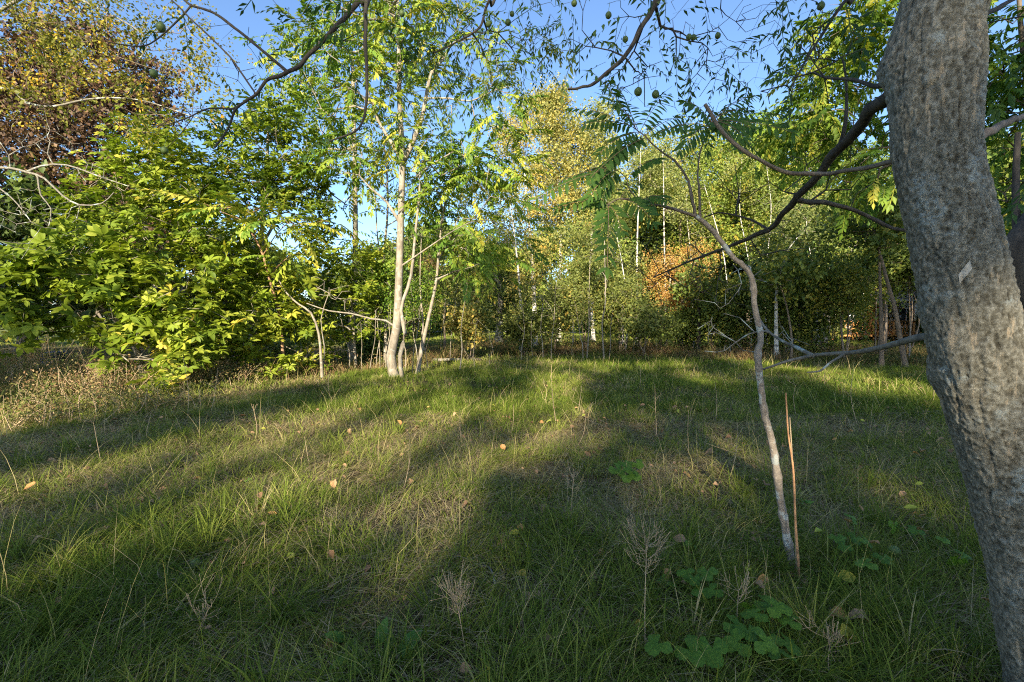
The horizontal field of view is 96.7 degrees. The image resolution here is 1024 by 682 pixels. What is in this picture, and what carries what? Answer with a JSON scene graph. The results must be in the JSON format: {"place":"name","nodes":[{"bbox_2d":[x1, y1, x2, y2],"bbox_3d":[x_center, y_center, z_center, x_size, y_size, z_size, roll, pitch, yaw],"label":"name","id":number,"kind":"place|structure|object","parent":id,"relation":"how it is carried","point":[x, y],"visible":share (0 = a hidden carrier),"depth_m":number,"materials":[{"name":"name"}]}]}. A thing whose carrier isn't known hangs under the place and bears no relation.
{"place":"outdoors","nodes":[
{"label":"outdoors","id":0,"kind":"place"},
{"bbox_2d":[0,324,1002,681],"bbox_3d":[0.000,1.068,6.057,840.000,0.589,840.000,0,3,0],"label":"ground","id":1,"kind":"structure","parent":0,"point":[426,504],"depth_m":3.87,"materials":[{"name":"plant"}]},
{"bbox_2d":[0,340,106,389],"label":"dry weed","id":2,"kind":"object","parent":1,"relation":"on","point":[29,366],"visible":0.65,"depth_m":9.47,"materials":[{"name":"plant"}]},
{"bbox_2d":[0,325,109,372],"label":"dry weed","id":3,"kind":"object","parent":1,"relation":"on","point":[48,359],"visible":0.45,"depth_m":11.79,"materials":[{"name":"plant"}]},
{"bbox_2d":[0,109,128,259],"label":"dead tree","id":4,"kind":"object","parent":1,"relation":"on","point":[37,176],"visible":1,"depth_m":6.89,"materials":[{"name":"grey plant"}]},
{"bbox_2d":[0,556,137,644],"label":"grass tuft","id":5,"kind":"object","parent":1,"relation":"on","point":[59,611],"visible":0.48,"depth_m":2.19,"materials":[{"name":"plant"}]},
{"bbox_2d":[0,152,147,335],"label":"broadleaf tree","id":6,"kind":"object","parent":1,"relation":"on","point":[22,231],"visible":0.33,"depth_m":15.16,"materials":[{"name":"green plant"}]},
{"bbox_2d":[0,375,158,431],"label":"dry weed","id":7,"kind":"object","parent":1,"relation":"on","point":[22,406],"visible":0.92,"depth_m":6.50,"materials":[{"name":"plant"}]},
{"bbox_2d":[2,354,159,401],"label":"dry weed","id":8,"kind":"object","parent":1,"relation":"on","point":[87,377],"visible":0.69,"depth_m":8.17,"materials":[{"name":"plant"}]},
{"bbox_2d":[0,0,199,355],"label":"copper beech","id":9,"kind":"object","parent":1,"relation":"on","point":[85,123],"visible":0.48,"depth_m":17.30,"materials":[{"name":"brown plant"}]},
{"bbox_2d":[0,208,246,394],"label":"broadleaf bush","id":10,"kind":"object","parent":1,"relation":"on","point":[101,283],"visible":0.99,"depth_m":9.46,"materials":[{"name":"green plant"}]},
{"bbox_2d":[0,0,259,151],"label":"silver birch","id":11,"kind":"object","parent":1,"relation":"on","point":[67,59],"visible":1,"depth_m":7.74,"materials":[{"name":"green plant"}]},
{"bbox_2d":[27,103,262,296],"bbox_3d":[-9.141,-2.594,11.677,5.865,7.242,3.915,2,3,30],"label":"broadleaf tree","id":12,"kind":"object","parent":1,"relation":"on","point":[149,177],"visible":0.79,"depth_m":11.43,"materials":[{"name":"green plant"}]},
{"bbox_2d":[70,374,221,418],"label":"dry weed","id":13,"kind":"object","parent":1,"relation":"on","point":[169,398],"visible":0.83,"depth_m":7.40,"materials":[{"name":"plant"}]},
{"bbox_2d":[84,181,229,342],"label":"broadleaf tree","id":14,"kind":"object","parent":1,"relation":"on","point":[177,261],"visible":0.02,"depth_m":26.08,"materials":[{"name":"green plant"}]},
{"bbox_2d":[154,355,268,388],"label":"dry weed","id":15,"kind":"object","parent":1,"relation":"on","point":[213,375],"visible":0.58,"depth_m":10.36,"materials":[{"name":"plant"}]},
{"bbox_2d":[157,239,341,381],"bbox_3d":[-6.759,-0.792,11.691,4.247,3.820,3.322,0,3,0],"label":"broadleaf bush","id":16,"kind":"object","parent":1,"relation":"on","point":[247,303],"visible":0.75,"depth_m":11.41,"materials":[{"name":"green plant"}]},
{"bbox_2d":[140,170,366,369],"bbox_3d":[-6.204,-1.426,11.089,4.838,4.941,2.452,0,3,-7],"label":"ailanthus sapling","id":17,"kind":"object","parent":1,"relation":"on","point":[248,231],"visible":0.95,"depth_m":11.01,"materials":[{"name":"green plant"}]},
{"bbox_2d":[210,320,307,361],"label":"shrub","id":18,"kind":"object","parent":1,"relation":"on","point":[276,349],"visible":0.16,"depth_m":15.88,"materials":[{"name":"green plant"}]},
{"bbox_2d":[178,78,346,360],"bbox_3d":[-7.521,-3.371,13.767,4.918,8.612,3.097,-1,3,-14],"label":"broadleaf tree","id":19,"kind":"object","parent":1,"relation":"on","point":[266,174],"visible":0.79,"depth_m":13.35,"materials":[{"name":"green plant"}]},
{"bbox_2d":[213,554,339,656],"bbox_3d":[-1.102,1.204,2.189,0.641,0.341,0.659,0,3,0],"label":"grass tuft","id":20,"kind":"object","parent":1,"relation":"on","point":[278,614],"visible":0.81,"depth_m":2.15,"materials":[{"name":"plant"}]},
{"bbox_2d":[267,244,319,336],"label":"broadleaf tree","id":21,"kind":"object","parent":1,"relation":"on","point":[285,249],"visible":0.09,"depth_m":37.12,"materials":[{"name":"green plant"}]},
{"bbox_2d":[279,278,363,376],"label":"bare sapling","id":22,"kind":"object","parent":1,"relation":"on","point":[322,361],"visible":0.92,"depth_m":11.70,"materials":[{"name":"grey plant"}]},
{"bbox_2d":[233,0,414,360],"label":"pale tree","id":23,"kind":"object","parent":1,"relation":"on","point":[303,73],"visible":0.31,"depth_m":14.89,"materials":[{"name":"green plant"}]},
{"bbox_2d":[288,214,409,368],"bbox_3d":[-4.950,-1.471,13.812,3.610,4.849,2.708,0,3,0],"label":"broadleaf bush","id":24,"kind":"object","parent":1,"relation":"on","point":[368,298],"visible":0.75,"depth_m":13.54,"materials":[{"name":"green plant"}]},
{"bbox_2d":[326,318,411,360],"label":"shrub","id":25,"kind":"object","parent":1,"relation":"on","point":[366,345],"visible":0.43,"depth_m":16.58,"materials":[{"name":"green plant"}]},
{"bbox_2d":[342,249,403,366],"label":"sapling","id":26,"kind":"object","parent":1,"relation":"on","point":[370,271],"visible":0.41,"depth_m":13.82,"materials":[{"name":"green plant"}]},
{"bbox_2d":[321,94,465,367],"bbox_3d":[-3.641,-3.333,14.291,4.010,8.562,3.958,2,3,39],"label":"pale tree","id":27,"kind":"object","parent":1,"relation":"on","point":[385,237],"visible":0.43,"depth_m":14.24,"materials":[{"name":"green plant"}]},
{"bbox_2d":[374,617,421,658],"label":"weed","id":28,"kind":"object","parent":1,"relation":"on","point":[385,630],"visible":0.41,"depth_m":2.02,"materials":[{"name":"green plant"}]},
{"bbox_2d":[364,244,445,342],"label":"broadleaf tree","id":29,"kind":"object","parent":1,"relation":"on","point":[424,263],"visible":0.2,"depth_m":23.27,"materials":[{"name":"green plant"}]},
{"bbox_2d":[362,209,448,339],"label":"broadleaf tree","id":30,"kind":"object","parent":1,"relation":"on","point":[392,245],"visible":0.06,"depth_m":33.74,"materials":[{"name":"green plant"}]},
{"bbox_2d":[378,268,438,369],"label":"sapling","id":31,"kind":"object","parent":1,"relation":"on","point":[406,309],"visible":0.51,"depth_m":13.23,"materials":[{"name":"green plant"}]},
{"bbox_2d":[377,247,442,372],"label":"sapling","id":32,"kind":"object","parent":1,"relation":"on","point":[413,284],"visible":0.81,"depth_m":12.79,"materials":[{"name":"green plant"}]},
{"bbox_2d":[271,0,568,378],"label":"ailanthus tree","id":33,"kind":"object","parent":1,"relation":"on","point":[323,109],"visible":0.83,"depth_m":11.42,"materials":[{"name":"green plant"}]},
{"bbox_2d":[392,248,493,348],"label":"broadleaf tree","id":34,"kind":"object","parent":1,"relation":"on","point":[440,284],"visible":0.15,"depth_m":21.86,"materials":[{"name":"green plant"}]},
{"bbox_2d":[405,216,498,334],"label":"broadleaf tree","id":35,"kind":"object","parent":1,"relation":"on","point":[437,324],"visible":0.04,"depth_m":44.36,"materials":[{"name":"green plant"}]},
{"bbox_2d":[430,559,474,651],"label":"dead seed stem","id":36,"kind":"object","parent":1,"relation":"on","point":[460,595],"visible":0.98,"depth_m":1.98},
{"bbox_2d":[389,133,522,372],"bbox_3d":[-1.637,-2.356,12.723,3.902,6.766,3.628,0,3,0],"label":"ailanthus tree","id":37,"kind":"object","parent":1,"relation":"on","point":[439,248],"visible":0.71,"depth_m":12.30,"materials":[{"name":"green plant"}]},
{"bbox_2d":[0,332,924,345],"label":"lawn grass","id":38,"kind":"structure","parent":1,"relation":"on","point":[431,340],"depth_m":32.80,"materials":[{"name":"plant"}]},
{"bbox_2d":[0,334,927,404],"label":"undergrowth","id":39,"kind":"object","parent":1,"relation":"on","point":[917,354],"visible":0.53,"depth_m":16.65,"materials":[{"name":"plant"}]},
{"bbox_2d":[440,244,490,369],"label":"sapling","id":40,"kind":"object","parent":1,"relation":"on","point":[448,279],"visible":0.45,"depth_m":12.97,"materials":[{"name":"green plant"}]},
{"bbox_2d":[431,293,504,356],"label":"shrub","id":41,"kind":"object","parent":1,"relation":"on","point":[469,320],"visible":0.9,"depth_m":16.59,"materials":[{"name":"green plant"}]},
{"bbox_2d":[410,158,542,351],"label":"silver birch","id":42,"kind":"object","parent":1,"relation":"on","point":[462,196],"visible":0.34,"depth_m":20.23,"materials":[{"name":"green plant"}]},
{"bbox_2d":[0,367,970,680],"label":"leaf litter","id":43,"kind":"object","parent":1,"relation":"on","point":[500,479],"visible":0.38,"depth_m":4.55,"materials":[{"name":"plant"}]},
{"bbox_2d":[448,235,545,343],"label":"broadleaf tree","id":44,"kind":"object","parent":1,"relation":"on","point":[500,304],"visible":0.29,"depth_m":26.71,"materials":[{"name":"green plant"}]},
{"bbox_2d":[496,276,534,357],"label":"sapling","id":45,"kind":"object","parent":1,"relation":"on","point":[520,309],"visible":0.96,"depth_m":17.34,"materials":[{"name":"green plant"}]},
{"bbox_2d":[480,89,563,344],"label":"silver birch","id":46,"kind":"object","parent":1,"relation":"on","point":[516,124],"visible":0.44,"depth_m":23.37,"materials":[{"name":"green plant"}]},
{"bbox_2d":[495,303,558,355],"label":"shrub","id":47,"kind":"object","parent":1,"relation":"on","point":[517,332],"visible":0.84,"depth_m":18.57,"materials":[{"name":"green plant"}]},
{"bbox_2d":[511,224,566,329],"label":"broadleaf tree","id":48,"kind":"object","parent":1,"relation":"on","point":[523,260],"visible":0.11,"depth_m":61.49,"materials":[{"name":"green plant"}]},
{"bbox_2d":[525,268,569,356],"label":"sapling","id":49,"kind":"object","parent":1,"relation":"on","point":[535,284],"visible":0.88,"depth_m":17.83,"materials":[{"name":"green plant"}]},
{"bbox_2d":[522,217,587,331],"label":"broadleaf tree","id":50,"kind":"object","parent":1,"relation":"on","point":[550,258],"visible":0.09,"depth_m":58.97,"materials":[{"name":"green plant"}]},
{"bbox_2d":[532,250,581,357],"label":"sapling","id":51,"kind":"object","parent":1,"relation":"on","point":[563,284],"visible":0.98,"depth_m":17.37,"materials":[{"name":"green plant"}]},
{"bbox_2d":[518,70,598,341],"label":"silver birch","id":52,"kind":"object","parent":1,"relation":"on","point":[561,134],"visible":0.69,"depth_m":28.68,"materials":[{"name":"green plant"}]},
{"bbox_2d":[533,271,595,350],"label":"shrub","id":53,"kind":"object","parent":1,"relation":"on","point":[562,321],"visible":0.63,"depth_m":19.60,"materials":[{"name":"green plant"}]},
{"bbox_2d":[107,0,1023,681],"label":"walnut tree","id":54,"kind":"object","parent":1,"relation":"on","point":[933,72],"visible":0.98,"depth_m":1.63,"materials":[{"name":"grey plant"}]},
{"bbox_2d":[563,274,600,359],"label":"sapling","id":55,"kind":"object","parent":1,"relation":"on","point":[584,286],"visible":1,"depth_m":16.85,"materials":[{"name":"green plant"}]},
{"bbox_2d":[546,246,626,350],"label":"shrub","id":56,"kind":"object","parent":1,"relation":"on","point":[584,269],"visible":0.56,"depth_m":20.51,"materials":[{"name":"green plant"}]},
{"bbox_2d":[568,217,611,357],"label":"sapling","id":57,"kind":"object","parent":1,"relation":"on","point":[589,229],"visible":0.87,"depth_m":17.22,"materials":[{"name":"green plant"}]},
{"bbox_2d":[561,91,627,340],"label":"silver birch","id":58,"kind":"object","parent":1,"relation":"on","point":[595,137],"visible":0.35,"depth_m":29.81,"materials":[{"name":"green plant"}]},
{"bbox_2d":[542,181,649,345],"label":"silver birch","id":59,"kind":"object","parent":1,"relation":"on","point":[567,244],"visible":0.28,"depth_m":24.78,"materials":[{"name":"green plant"}]},
{"bbox_2d":[574,181,641,347],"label":"silver birch","id":60,"kind":"object","parent":1,"relation":"on","point":[622,247],"visible":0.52,"depth_m":21.75,"materials":[{"name":"green plant"}]},
{"bbox_2d":[585,267,666,351],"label":"shrub","id":61,"kind":"object","parent":1,"relation":"on","point":[607,323],"visible":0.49,"depth_m":19.91,"materials":[{"name":"green plant"}]},
{"bbox_2d":[608,459,643,482],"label":"leafy plant","id":62,"kind":"object","parent":1,"relation":"on","point":[632,475],"visible":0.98,"depth_m":4.20,"materials":[{"name":"green plant"}]},
{"bbox_2d":[609,256,670,341],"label":"shrub","id":63,"kind":"object","parent":1,"relation":"on","point":[640,274],"visible":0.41,"depth_m":22.57,"materials":[{"name":"green plant"}]},
{"bbox_2d":[612,123,672,345],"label":"silver birch","id":64,"kind":"object","parent":1,"relation":"on","point":[635,158],"visible":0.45,"depth_m":22.91,"materials":[{"name":"green plant"}]},
{"bbox_2d":[619,514,674,656],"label":"dead seed stem","id":65,"kind":"object","parent":1,"relation":"on","point":[655,553],"visible":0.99,"depth_m":1.99,"materials":[{"name":"plant"}]},
{"bbox_2d":[613,293,687,355],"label":"shrub","id":66,"kind":"object","parent":1,"relation":"on","point":[646,324],"visible":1,"depth_m":18.07,"materials":[{"name":"green plant"}]},
{"bbox_2d":[518,70,799,570],"bbox_3d":[0.910,-0.064,2.702,2.139,3.085,1.212,-2,3,-32],"label":"young tree","id":67,"kind":"object","parent":1,"relation":"on","point":[601,174],"visible":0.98,"depth_m":2.65,"materials":[{"name":"green plant"}]},
{"bbox_2d":[603,172,733,336],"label":"broadleaf tree","id":68,"kind":"object","parent":1,"relation":"on","point":[650,233],"visible":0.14,"depth_m":36.49,"materials":[{"name":"green plant"}]},
{"bbox_2d":[640,125,702,344],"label":"silver birch","id":69,"kind":"object","parent":1,"relation":"on","point":[667,172],"visible":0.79,"depth_m":22.36,"materials":[{"name":"green plant"}]},
{"bbox_2d":[634,230,721,346],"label":"maple tree","id":70,"kind":"object","parent":1,"relation":"on","point":[654,271],"visible":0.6,"depth_m":22.14,"materials":[{"name":"brown plant"}]},
{"bbox_2d":[610,112,749,342],"bbox_3d":[10.007,-6.651,27.183,8.752,13.939,6.492,0,3,0],"label":"broadleaf tree","id":71,"kind":"object","parent":1,"relation":"on","point":[680,238],"visible":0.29,"depth_m":26.36,"materials":[{"name":"green plant"}]},
{"bbox_2d":[645,302,715,349],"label":"shrub","id":72,"kind":"object","parent":1,"relation":"on","point":[680,320],"visible":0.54,"depth_m":20.55,"materials":[{"name":"green plant"}]},
{"bbox_2d":[644,634,728,669],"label":"leafy plant","id":73,"kind":"object","parent":1,"relation":"on","point":[718,645],"visible":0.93,"depth_m":1.85,"materials":[{"name":"green plant"}]},
{"bbox_2d":[659,164,725,345],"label":"silver birch","id":74,"kind":"object","parent":1,"relation":"on","point":[692,221],"visible":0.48,"depth_m":24.57,"materials":[{"name":"green plant"}]},
{"bbox_2d":[676,566,723,602],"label":"leafy plant","id":75,"kind":"object","parent":1,"relation":"on","point":[710,590],"visible":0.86,"depth_m":2.37,"materials":[{"name":"green plant"}]},
{"bbox_2d":[668,252,735,351],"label":"slender tree","id":76,"kind":"object","parent":1,"relation":"on","point":[694,285],"visible":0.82,"depth_m":19.69,"materials":[{"name":"green plant"}]},
{"bbox_2d":[667,135,737,335],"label":"silver birch","id":77,"kind":"object","parent":1,"relation":"on","point":[703,174],"visible":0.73,"depth_m":23.41,"materials":[{"name":"green plant"}]},
{"bbox_2d":[677,282,756,351],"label":"shrub","id":78,"kind":"object","parent":1,"relation":"on","point":[721,318],"visible":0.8,"depth_m":19.42,"materials":[{"name":"green plant"}]},
{"bbox_2d":[651,167,803,339],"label":"broadleaf tree","id":79,"kind":"object","parent":1,"relation":"on","point":[729,279],"visible":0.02,"depth_m":34.38,"materials":[{"name":"green plant"}]},
{"bbox_2d":[708,278,780,350],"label":"shrub","id":80,"kind":"object","parent":1,"relation":"on","point":[741,298],"visible":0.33,"depth_m":20.64,"materials":[{"name":"green plant"}]},
{"bbox_2d":[716,141,777,346],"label":"silver birch","id":81,"kind":"object","parent":1,"relation":"on","point":[733,170],"visible":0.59,"depth_m":24.62,"materials":[{"name":"green plant"}]},
{"bbox_2d":[687,106,807,342],"bbox_3d":[13.886,-7.153,27.608,7.863,14.846,7.570,0,3,0],"label":"broadleaf tree","id":82,"kind":"object","parent":1,"relation":"on","point":[746,211],"visible":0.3,"depth_m":25.93,"materials":[{"name":"green plant"}]},
{"bbox_2d":[721,594,801,662],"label":"leafy plant","id":83,"kind":"object","parent":1,"relation":"on","point":[738,630],"visible":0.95,"depth_m":1.98,"materials":[{"name":"green plant"}]},
{"bbox_2d":[732,140,798,345],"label":"silver birch","id":84,"kind":"object","parent":1,"relation":"on","point":[762,190],"visible":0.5,"depth_m":23.78,"materials":[{"name":"green plant"}]},
{"bbox_2d":[723,257,815,351],"bbox_3d":[11.278,-1.392,20.098,4.664,4.903,3.297,0,3,0],"label":"shrub","id":85,"kind":"object","parent":1,"relation":"on","point":[752,323],"visible":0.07,"depth_m":19.76,"materials":[{"name":"green plant"}]},
{"bbox_2d":[727,230,836,358],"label":"slender tree","id":86,"kind":"object","parent":1,"relation":"on","point":[805,270],"visible":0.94,"depth_m":15.58,"materials":[{"name":"green plant"}]},
{"bbox_2d":[728,187,842,355],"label":"silver birch","id":87,"kind":"object","parent":1,"relation":"on","point":[798,220],"visible":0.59,"depth_m":17.09,"materials":[{"name":"green plant"}]},
{"bbox_2d":[785,393,800,583],"bbox_3d":[1.604,0.899,2.595,0.127,1.213,0.015,0,3,0],"label":"dry cane","id":88,"kind":"object","parent":1,"relation":"on","point":[795,528],"visible":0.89,"depth_m":2.59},
{"bbox_2d":[742,266,855,356],"bbox_3d":[11.397,-1.124,17.791,4.158,4.120,3.242,-1,3,-12],"label":"shrub","id":89,"kind":"object","parent":1,"relation":"on","point":[794,315],"visible":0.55,"depth_m":17.60,"materials":[{"name":"green plant"}]},
{"bbox_2d":[748,106,859,342],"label":"broadleaf tree","id":90,"kind":"object","parent":1,"relation":"on","point":[806,156],"visible":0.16,"depth_m":24.88,"materials":[{"name":"green plant"}]},
{"bbox_2d":[787,245,888,354],"bbox_3d":[12.694,-1.498,18.216,3.807,5.071,3.296,1,3,27],"label":"shrub","id":91,"kind":"object","parent":1,"relation":"on","point":[864,323],"visible":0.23,"depth_m":17.58,"materials":[{"name":"green plant"}]},
{"bbox_2d":[793,251,895,361],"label":"tree","id":92,"kind":"object","parent":1,"relation":"on","point":[853,280],"visible":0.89,"depth_m":15.70,"materials":[{"name":"green plant"}]},
{"bbox_2d":[805,134,895,351],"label":"broadleaf tree","id":93,"kind":"object","parent":1,"relation":"on","point":[874,161],"visible":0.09,"depth_m":19.01,"materials":[{"name":"green plant"}]},
{"bbox_2d":[805,171,908,367],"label":"slender tree","id":94,"kind":"object","parent":1,"relation":"on","point":[881,235],"visible":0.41,"depth_m":13.85,"materials":[{"name":"green plant"}]},
{"bbox_2d":[828,513,892,569],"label":"leafy plant","id":95,"kind":"object","parent":1,"relation":"on","point":[854,539],"visible":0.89,"depth_m":2.77,"materials":[{"name":"green plant"}]},
{"bbox_2d":[730,0,998,241],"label":"ailanthus tree","id":96,"kind":"object","parent":1,"relation":"on","point":[820,113],"visible":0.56,"depth_m":9.29,"materials":[{"name":"green plant"}]},
{"bbox_2d":[821,182,909,366],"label":"slender tree","id":97,"kind":"object","parent":1,"relation":"on","point":[881,327],"visible":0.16,"depth_m":14.41,"materials":[{"name":"green plant"}]},
{"bbox_2d":[834,238,914,353],"bbox_3d":[14.086,-1.537,17.161,3.541,4.639,3.209,0,3,0],"label":"shrub","id":98,"kind":"object","parent":1,"relation":"on","point":[897,267],"visible":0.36,"depth_m":16.57,"materials":[{"name":"plant"}]},
{"bbox_2d":[832,237,919,340],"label":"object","id":99,"kind":"structure","parent":1,"relation":"on","point":[904,323],"depth_m":33.39,"materials":[{"name":"tile"}]},
{"bbox_2d":[810,565,943,656],"bbox_3d":[1.789,1.285,2.247,0.687,0.303,0.604,0,3,0],"label":"grass tuft","id":100,"kind":"object","parent":1,"relation":"on","point":[879,614],"visible":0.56,"depth_m":2.22,"materials":[{"name":"plant"}]},
{"bbox_2d":[845,240,919,352],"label":"shrub","id":101,"kind":"object","parent":1,"relation":"on","point":[910,277],"visible":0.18,"depth_m":16.87,"materials":[{"name":"plant"}]},
{"bbox_2d":[888,520,971,565],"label":"leafy plant","id":102,"kind":"object","parent":1,"relation":"on","point":[954,560],"visible":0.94,"depth_m":2.77,"materials":[{"name":"green plant"}]},
{"bbox_2d":[922,122,1023,344],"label":"broadleaf tree","id":103,"kind":"object","parent":1,"relation":"on","point":[993,164],"visible":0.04,"depth_m":22.33,"materials":[{"name":"green plant"}]},
{"bbox_2d":[984,0,1023,233],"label":"ailanthus tree","id":104,"kind":"object","parent":1,"relation":"on","point":[995,86],"visible":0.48,"depth_m":8.17,"materials":[{"name":"green plant"}]},
{"bbox_2d":[1007,132,1023,312],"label":"broadleaf tree","id":105,"kind":"object","parent":1,"relation":"on","point":[1015,236],"visible":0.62,"depth_m":3.56,"materials":[{"name":"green plant"}]},
{"bbox_2d":[0,0,1023,317],"label":"sky","id":106,"kind":"structure","parent":0,"point":[594,11],"materials":[{"name":"blue"}]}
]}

